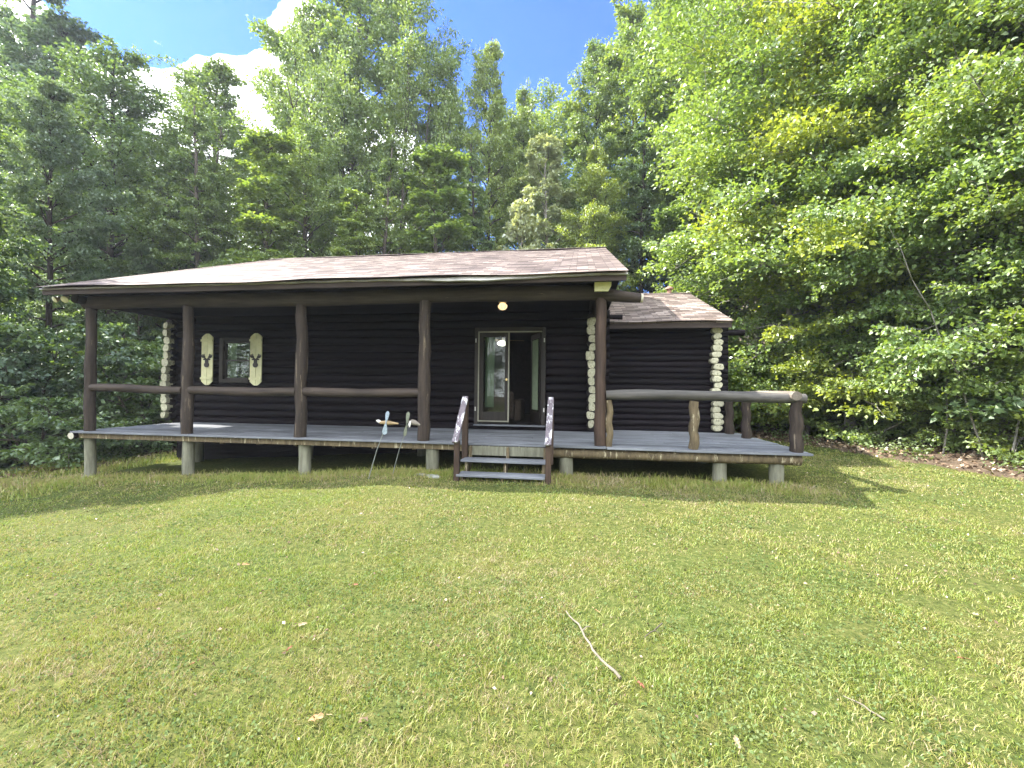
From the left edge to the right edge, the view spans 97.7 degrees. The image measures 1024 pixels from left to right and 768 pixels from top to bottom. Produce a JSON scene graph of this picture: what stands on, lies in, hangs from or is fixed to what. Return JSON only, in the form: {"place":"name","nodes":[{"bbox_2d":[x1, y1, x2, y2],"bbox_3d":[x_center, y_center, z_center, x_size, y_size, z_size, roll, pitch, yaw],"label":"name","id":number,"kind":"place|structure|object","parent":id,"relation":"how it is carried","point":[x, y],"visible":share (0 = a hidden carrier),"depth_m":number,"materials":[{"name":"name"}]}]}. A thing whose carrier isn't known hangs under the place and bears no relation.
{"place":"outdoors","nodes":[
{"label":"outdoors","id":0,"kind":"place"},
{"bbox_2d":[0,0,738,292],"label":"sky","id":1,"kind":"structure","parent":0,"point":[538,39],"materials":[{"name":"blue"}]},
{"bbox_2d":[0,306,1023,767],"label":"ground","id":2,"kind":"structure","parent":0,"point":[758,474],"depth_m":2.90,"materials":[{"name":"green plant"}]},
{"bbox_2d":[0,215,11,316],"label":"tree","id":3,"kind":"object","parent":2,"relation":"on","point":[2,231],"visible":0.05,"depth_m":16.94,"materials":[{"name":"green plant"}]},
{"bbox_2d":[0,95,41,336],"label":"tree","id":4,"kind":"object","parent":2,"relation":"on","point":[9,329],"visible":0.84,"depth_m":12.84,"materials":[{"name":"green plant"}]},
{"bbox_2d":[0,191,65,445],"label":"tree","id":5,"kind":"object","parent":2,"relation":"on","point":[9,292],"visible":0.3,"depth_m":13.83,"materials":[{"name":"green plant"}]},
{"bbox_2d":[0,0,114,392],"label":"tree","id":6,"kind":"object","parent":2,"relation":"on","point":[5,9],"visible":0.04,"depth_m":26.38,"materials":[{"name":"green plant"}]},
{"bbox_2d":[0,316,123,447],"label":"shrub","id":7,"kind":"object","parent":2,"relation":"on","point":[59,356],"visible":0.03,"depth_m":15.68,"materials":[{"name":"green plant"}]},
{"bbox_2d":[0,75,136,373],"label":"tree","id":8,"kind":"object","parent":2,"relation":"on","point":[54,125],"visible":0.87,"depth_m":16.55,"materials":[{"name":"green plant"}]},
{"bbox_2d":[0,321,141,469],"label":"shrub","id":9,"kind":"object","parent":2,"relation":"on","point":[13,363],"visible":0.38,"depth_m":12.52,"materials":[{"name":"green plant"}]},
{"bbox_2d":[0,383,150,474],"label":"shrub","id":10,"kind":"object","parent":2,"relation":"on","point":[65,448],"visible":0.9,"depth_m":11.05,"materials":[{"name":"green plant"}]},
{"bbox_2d":[0,3,169,331],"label":"tree","id":11,"kind":"object","parent":2,"relation":"on","point":[62,27],"visible":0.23,"depth_m":24.27,"materials":[{"name":"green plant"}]},
{"bbox_2d":[5,321,176,455],"bbox_3d":[-11.587,0.495,14.828,6.173,5.055,6.120,1,-1,-16],"label":"shrub","id":12,"kind":"object","parent":2,"relation":"on","point":[150,366],"visible":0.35,"depth_m":13.63,"materials":[{"name":"green plant"}]},
{"bbox_2d":[0,34,208,412],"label":"tree","id":13,"kind":"object","parent":2,"relation":"on","point":[129,96],"visible":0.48,"depth_m":20.45,"materials":[{"name":"green plant"}]},
{"bbox_2d":[103,239,164,410],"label":"tree","id":14,"kind":"object","parent":2,"relation":"on","point":[140,266],"visible":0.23,"depth_m":19.60,"materials":[{"name":"green plant"}]},
{"bbox_2d":[98,335,176,444],"bbox_3d":[-13.742,0.574,17.306,6.420,5.257,6.365,1,-1,1],"label":"shrub","id":15,"kind":"object","parent":2,"relation":"on","point":[148,347],"visible":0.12,"depth_m":14.91,"materials":[{"name":"green plant"}]},
{"bbox_2d":[98,105,243,409],"bbox_3d":[-14.526,-4.795,20.499,5.314,16.274,6.343,0,-1,20],"label":"tree","id":16,"kind":"object","parent":2,"relation":"on","point":[192,123],"visible":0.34,"depth_m":20.35,"materials":[{"name":"green plant"}]},
{"bbox_2d":[88,86,275,340],"bbox_3d":[-16.353,-5.959,22.677,7.689,17.754,7.101,1,-1,-43],"label":"tree","id":17,"kind":"object","parent":2,"relation":"on","point":[234,126],"visible":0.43,"depth_m":21.70,"materials":[{"name":"green plant"}]},
{"bbox_2d":[124,346,249,421],"bbox_3d":[-9.176,0.518,15.772,5.386,4.449,5.432,1,-1,6],"label":"shrub","id":18,"kind":"object","parent":2,"relation":"on","point":[144,411],"visible":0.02,"depth_m":13.77,"materials":[{"name":"green plant"}]},
{"bbox_2d":[126,54,292,260],"bbox_3d":[-17.933,-8.346,26.971,6.691,22.048,8.846,0,-1,39],"label":"tree","id":19,"kind":"object","parent":2,"relation":"on","point":[216,74],"visible":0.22,"depth_m":25.77,"materials":[{"name":"green plant"}]},
{"bbox_2d":[220,125,312,264],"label":"tree","id":20,"kind":"object","parent":2,"relation":"on","point":[267,183],"visible":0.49,"depth_m":19.00,"materials":[{"name":"green plant"}]},
{"bbox_2d":[229,3,370,255],"bbox_3d":[-14.232,-11.521,29.746,8.647,27.410,8.112,1,-1,-39],"label":"tree","id":21,"kind":"object","parent":2,"relation":"on","point":[308,25],"visible":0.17,"depth_m":28.77,"materials":[{"name":"green plant"}]},
{"bbox_2d":[240,108,375,262],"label":"tree","id":22,"kind":"object","parent":2,"relation":"on","point":[313,164],"visible":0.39,"depth_m":21.22,"materials":[{"name":"green plant"}]},
{"bbox_2d":[236,11,388,256],"bbox_3d":[-10.845,-10.108,26.292,7.788,25.147,9.462,1,-1,0],"label":"tree","id":23,"kind":"object","parent":2,"relation":"on","point":[281,97],"visible":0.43,"depth_m":24.54,"materials":[{"name":"green plant"}]},
{"bbox_2d":[308,712,331,720],"bbox_3d":[-0.834,1.445,1.946,0.101,0.012,0.031,-5,20,-18],"label":"fallen leaf","id":24,"kind":"object","parent":2,"relation":"on","point":[319,716],"visible":1,"depth_m":1.94,"materials":[{"name":"beige plant"}]},
{"bbox_2d":[241,0,434,254],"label":"tree","id":25,"kind":"object","parent":2,"relation":"on","point":[330,17],"visible":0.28,"depth_m":28.94,"materials":[{"name":"green plant"}]},
{"bbox_2d":[326,188,376,256],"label":"tree","id":26,"kind":"object","parent":2,"relation":"on","point":[359,205],"visible":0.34,"depth_m":19.70,"materials":[{"name":"green plant"}]},
{"bbox_2d":[368,411,398,478],"bbox_3d":[-2.106,1.067,7.241,0.537,1.262,0.100,1,-1,9],"label":"garden whirligig","id":27,"kind":"object","parent":2,"relation":"on","point":[386,422],"visible":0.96,"depth_m":7.21,"materials":[{"name":"beige paint"}]},
{"bbox_2d":[364,148,412,254],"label":"tree","id":28,"kind":"object","parent":2,"relation":"on","point":[388,166],"visible":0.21,"depth_m":22.41,"materials":[{"name":"green plant"}]},
{"bbox_2d":[0,58,780,399],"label":"woodland","id":29,"kind":"object","parent":2,"relation":"on","point":[30,290],"depth_m":28.02,"materials":[{"name":"green plant"}]},
{"bbox_2d":[393,412,419,472],"bbox_3d":[-1.785,1.063,7.321,0.590,1.226,0.146,0,-1,21],"label":"garden whirligig","id":30,"kind":"object","parent":2,"relation":"on","point":[412,422],"visible":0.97,"depth_m":7.26,"materials":[{"name":"grey paint"}]},
{"bbox_2d":[349,0,472,254],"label":"tree","id":31,"kind":"object","parent":2,"relation":"on","point":[417,50],"visible":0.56,"depth_m":27.29,"materials":[{"name":"green plant"}]},
{"bbox_2d":[38,247,813,484],"bbox_3d":[-1.299,-0.857,13.731,14.132,6.445,12.975,1,-1,9],"label":"log cabin","id":32,"kind":"object","parent":2,"relation":"on","point":[345,353],"visible":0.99,"depth_m":9.99,"materials":[{"name":"brown wood"}]},
{"bbox_2d":[52,295,70,302],"bbox_3d":[-8.730,-1.676,8.704,0.351,0.207,0.199,1,-1,9],"label":"floodlight","id":33,"kind":"object","parent":32,"relation":"attached to","point":[64,298],"visible":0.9,"depth_m":8.64,"materials":[{"name":"beige paint"}]},
{"bbox_2d":[219,338,249,382],"bbox_3d":[-6.867,-0.591,11.264,0.940,1.120,0.287,1,-1,9],"label":"window","id":34,"kind":"structure","parent":32,"relation":"in","point":[223,359],"depth_m":11.22,"materials":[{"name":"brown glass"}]},
{"bbox_2d":[478,332,508,423],"bbox_3d":[-0.415,-0.144,10.216,0.700,2.080,0.090,1,-1,9],"label":"door","id":35,"kind":"structure","parent":32,"relation":"in","point":[492,416],"depth_m":10.23,"materials":[{"name":"grey glass"}]},
{"bbox_2d":[498,302,507,309],"bbox_3d":[-0.190,-1.591,9.072,0.194,0.183,0.194,1,-1,-14],"label":"porch light","id":36,"kind":"object","parent":32,"relation":"attached to","point":[502,306],"visible":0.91,"depth_m":9.01,"materials":[{"name":"yellow glass"}]},
{"bbox_2d":[484,337,522,345],"bbox_3d":[-0.271,-1.302,12.570,0.976,0.470,0.976,0,-1,31],"label":"ceiling lamp","id":37,"kind":"object","parent":32,"relation":"hanging from","point":[501,342],"visible":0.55,"depth_m":12.49,"materials":[{"name":"white glass"}]},
{"bbox_2d":[483,391,524,420],"bbox_3d":[-0.694,0.568,12.029,1.980,0.750,0.950,1,-1,9],"label":"sofa","id":38,"kind":"object","parent":32,"relation":"in","point":[516,409],"visible":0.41,"depth_m":11.50,"materials":[{"name":"brown fabric"}]},
{"bbox_2d":[530,332,541,423],"bbox_3d":[0.562,-0.131,10.459,0.040,2.080,0.700,1,-1,-15],"label":"door","id":39,"kind":"structure","parent":32,"relation":"in","point":[535,415],"depth_m":10.29,"materials":[{"name":"grey glass"}]},
{"bbox_2d":[426,474,440,478],"bbox_3d":[-1.286,1.502,7.270,0.269,0.060,0.181,1,-1,9],"label":"stone","id":40,"kind":"object","parent":2,"relation":"on","point":[434,476],"visible":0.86,"depth_m":7.23,"materials":[{"name":"grey stone"}]},
{"bbox_2d":[398,142,476,253],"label":"tree","id":41,"kind":"object","parent":2,"relation":"on","point":[450,162],"visible":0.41,"depth_m":21.75,"materials":[{"name":"green plant"}]},
{"bbox_2d":[411,77,485,252],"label":"tree","id":42,"kind":"object","parent":2,"relation":"on","point":[463,127],"visible":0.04,"depth_m":31.43,"materials":[{"name":"green plant"}]},
{"bbox_2d":[451,144,496,250],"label":"tree","id":43,"kind":"object","parent":2,"relation":"on","point":[480,208],"visible":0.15,"depth_m":24.47,"materials":[{"name":"green plant"}]},
{"bbox_2d":[457,39,532,250],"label":"tree","id":44,"kind":"object","parent":2,"relation":"on","point":[493,113],"visible":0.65,"depth_m":27.62,"materials":[{"name":"green plant"}]},
{"bbox_2d":[452,396,553,484],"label":"porch steps","id":45,"kind":"structure","parent":2,"relation":"on","point":[546,461],"depth_m":7.21,"materials":[{"name":"grey wood"}]},
{"bbox_2d":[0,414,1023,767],"bbox_3d":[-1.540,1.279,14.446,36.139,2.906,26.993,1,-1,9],"label":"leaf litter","id":46,"kind":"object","parent":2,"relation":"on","point":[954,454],"visible":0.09,"depth_m":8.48,"materials":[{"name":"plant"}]},
{"bbox_2d":[497,196,539,249],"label":"sapling","id":47,"kind":"object","parent":2,"relation":"on","point":[520,222],"visible":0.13,"depth_m":20.10,"materials":[{"name":"green plant"}]},
{"bbox_2d":[482,77,561,248],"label":"tree","id":48,"kind":"object","parent":2,"relation":"on","point":[527,106],"visible":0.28,"depth_m":30.35,"materials":[{"name":"green plant"}]},
{"bbox_2d":[471,77,582,248],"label":"tree","id":49,"kind":"object","parent":2,"relation":"on","point":[548,120],"visible":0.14,"depth_m":33.74,"materials":[{"name":"green plant"}]},
{"bbox_2d":[519,132,585,248],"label":"tree","id":50,"kind":"object","parent":2,"relation":"on","point":[548,184],"visible":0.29,"depth_m":22.57,"materials":[{"name":"green plant"}]},
{"bbox_2d":[97,413,1023,472],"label":"ground cover","id":51,"kind":"object","parent":2,"relation":"on","point":[132,451],"visible":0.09,"depth_m":11.73,"materials":[{"name":"brown plant"}]},
{"bbox_2d":[543,33,633,255],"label":"tree","id":52,"kind":"object","parent":2,"relation":"on","point":[598,79],"visible":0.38,"depth_m":27.63,"materials":[{"name":"green plant"}]},
{"bbox_2d":[566,611,621,679],"bbox_3d":[0.449,1.446,2.545,0.075,0.046,0.678,1,-1,-12],"label":"stick","id":53,"kind":"object","parent":2,"relation":"on","point":[617,674],"visible":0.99,"depth_m":2.41,"materials":[{"name":"beige wood"}]},
{"bbox_2d":[547,137,643,291],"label":"tree","id":54,"kind":"object","parent":2,"relation":"on","point":[594,177],"visible":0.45,"depth_m":21.55,"materials":[{"name":"green plant"}]},
{"bbox_2d":[554,0,672,291],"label":"tree","id":55,"kind":"object","parent":2,"relation":"on","point":[632,14],"visible":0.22,"depth_m":28.07,"materials":[{"name":"green plant"}]},
{"bbox_2d":[606,110,671,292],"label":"tree","id":56,"kind":"object","parent":2,"relation":"on","point":[645,194],"visible":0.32,"depth_m":22.01,"materials":[{"name":"green plant"}]},
{"bbox_2d":[644,623,662,637],"bbox_3d":[0.862,1.456,2.650,0.059,0.032,0.223,0,-1,44],"label":"stick","id":57,"kind":"object","parent":2,"relation":"on","point":[654,630],"visible":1,"depth_m":2.64,"materials":[{"name":"wood"}]},
{"bbox_2d":[580,0,743,292],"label":"tree","id":58,"kind":"object","parent":2,"relation":"on","point":[639,83],"visible":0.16,"depth_m":23.28,"materials":[{"name":"green plant"}]},
{"bbox_2d":[609,0,766,319],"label":"tree","id":59,"kind":"object","parent":2,"relation":"on","point":[660,115],"visible":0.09,"depth_m":22.14,"materials":[{"name":"green plant"}]},
{"bbox_2d":[651,131,753,361],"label":"tree","id":60,"kind":"object","parent":2,"relation":"on","point":[668,218],"visible":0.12,"depth_m":18.84,"materials":[{"name":"green plant"}]},
{"bbox_2d":[651,2,773,415],"bbox_3d":[11.861,-9.759,21.094,10.781,23.543,10.115,0,-1,41],"label":"tree","id":61,"kind":"object","parent":2,"relation":"on","point":[669,197],"depth_m":22.37,"materials":[{"name":"green plant"}]},
{"bbox_2d":[733,735,740,753],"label":"fallen leaf","id":62,"kind":"object","parent":2,"relation":"on","point":[736,740],"visible":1,"depth_m":1.82,"materials":[{"name":"beige plant"}]},
{"bbox_2d":[728,338,776,425],"bbox_3d":[7.736,0.165,16.890,5.386,4.448,5.432,1,-1,-8],"label":"shrub","id":63,"kind":"object","parent":2,"relation":"on","point":[753,415],"visible":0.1,"depth_m":15.00,"materials":[{"name":"green plant"}]},
{"bbox_2d":[728,325,857,432],"bbox_3d":[8.787,0.165,15.590,5.432,4.448,5.386,1,-1,7],"label":"shrub","id":64,"kind":"object","parent":2,"relation":"on","point":[779,348],"visible":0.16,"depth_m":14.16,"materials":[{"name":"green plant"}]},
{"bbox_2d":[740,38,867,424],"bbox_3d":[13.065,-8.567,17.003,9.038,21.038,9.634,0,-1,17],"label":"tree","id":65,"kind":"object","parent":2,"relation":"on","point":[778,203],"depth_m":16.48,"materials":[{"name":"green plant"}]},
{"bbox_2d":[636,0,973,434],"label":"beech tree","id":66,"kind":"object","parent":2,"relation":"on","point":[756,192],"visible":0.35,"depth_m":13.28,"materials":[{"name":"green plant"}]},
{"bbox_2d":[636,0,1009,430],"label":"beech tree","id":67,"kind":"object","parent":2,"relation":"on","point":[709,156],"visible":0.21,"depth_m":14.94,"materials":[{"name":"green plant"}]},
{"bbox_2d":[806,298,869,431],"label":"dead sapling","id":68,"kind":"object","parent":2,"relation":"on","point":[844,341],"visible":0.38,"depth_m":12.74,"materials":[{"name":"brown wood"}]},
{"bbox_2d":[751,352,933,442],"bbox_3d":[10.723,0.612,14.007,5.469,3.766,5.183,1,-1,-15],"label":"shrub","id":69,"kind":"object","parent":2,"relation":"on","point":[834,432],"visible":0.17,"depth_m":13.22,"materials":[{"name":"green plant"}]},
{"bbox_2d":[680,0,1023,436],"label":"beech tree","id":70,"kind":"object","parent":2,"relation":"on","point":[788,367],"visible":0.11,"depth_m":12.28,"materials":[{"name":"green plant"}]},
{"bbox_2d":[844,696,884,720],"bbox_3d":[1.618,1.487,2.061,0.014,0.018,0.165,1,-1,-27],"label":"stick","id":71,"kind":"object","parent":2,"relation":"on","point":[878,715],"visible":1,"depth_m":2.04,"materials":[{"name":"beige wood"}]},
{"bbox_2d":[725,0,1023,439],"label":"beech tree","id":72,"kind":"object","parent":2,"relation":"on","point":[802,127],"visible":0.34,"depth_m":12.01,"materials":[{"name":"green plant"}]},
{"bbox_2d":[763,0,1023,448],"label":"beech tree","id":73,"kind":"object","parent":2,"relation":"on","point":[817,178],"visible":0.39,"depth_m":10.13,"materials":[{"name":"green plant"}]},
{"bbox_2d":[799,0,1023,463],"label":"beech tree","id":74,"kind":"object","parent":2,"relation":"on","point":[993,204],"visible":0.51,"depth_m":9.09,"materials":[{"name":"green plant"}]},
{"bbox_2d":[799,0,1023,450],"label":"beech tree","id":75,"kind":"object","parent":2,"relation":"on","point":[994,284],"visible":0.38,"depth_m":9.68,"materials":[{"name":"green plant"}]},
{"bbox_2d":[825,269,1023,434],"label":"shrub","id":76,"kind":"object","parent":2,"relation":"on","point":[851,404],"visible":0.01,"depth_m":12.79,"materials":[{"name":"green plant"}]},
{"bbox_2d":[836,330,1021,442],"bbox_3d":[11.688,0.271,12.174,4.445,3.640,4.407,1,-1,9],"label":"shrub","id":77,"kind":"object","parent":2,"relation":"on","point":[907,432],"visible":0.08,"depth_m":11.79,"materials":[{"name":"green plant"}]},
{"bbox_2d":[886,223,993,457],"bbox_3d":[9.372,-0.926,9.422,2.459,5.407,2.069,0,-1,27],"label":"dead sapling","id":78,"kind":"object","parent":2,"relation":"on","point":[965,399],"visible":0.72,"depth_m":9.50,"materials":[{"name":"wood"}]},
{"bbox_2d":[877,368,1023,453],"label":"shrub","id":79,"kind":"object","parent":2,"relation":"on","point":[953,439],"visible":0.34,"depth_m":10.50,"materials":[{"name":"green plant"}]},
{"bbox_2d":[877,228,1023,445],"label":"shrub","id":80,"kind":"object","parent":2,"relation":"on","point":[988,410],"visible":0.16,"depth_m":9.29,"materials":[{"name":"green plant"}]},
{"bbox_2d":[927,199,995,452],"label":"dead sapling","id":81,"kind":"object","parent":2,"relation":"on","point":[945,440],"visible":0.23,"depth_m":10.22,"materials":[{"name":"grey plant"}]},
{"bbox_2d":[950,307,1023,435],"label":"shrub","id":82,"kind":"object","parent":2,"relation":"on","point":[1012,357],"visible":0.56,"depth_m":8.90,"materials":[{"name":"green plant"}]},
{"bbox_2d":[970,344,1023,463],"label":"dead sapling","id":83,"kind":"object","parent":2,"relation":"on","point":[1015,436],"visible":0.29,"depth_m":8.83,"materials":[{"name":"brown wood"}]},
{"bbox_2d":[977,397,1023,452],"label":"shrub","id":84,"kind":"object","parent":2,"relation":"on","point":[995,400],"visible":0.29,"depth_m":9.24,"materials":[{"name":"green plant"}]}
]}

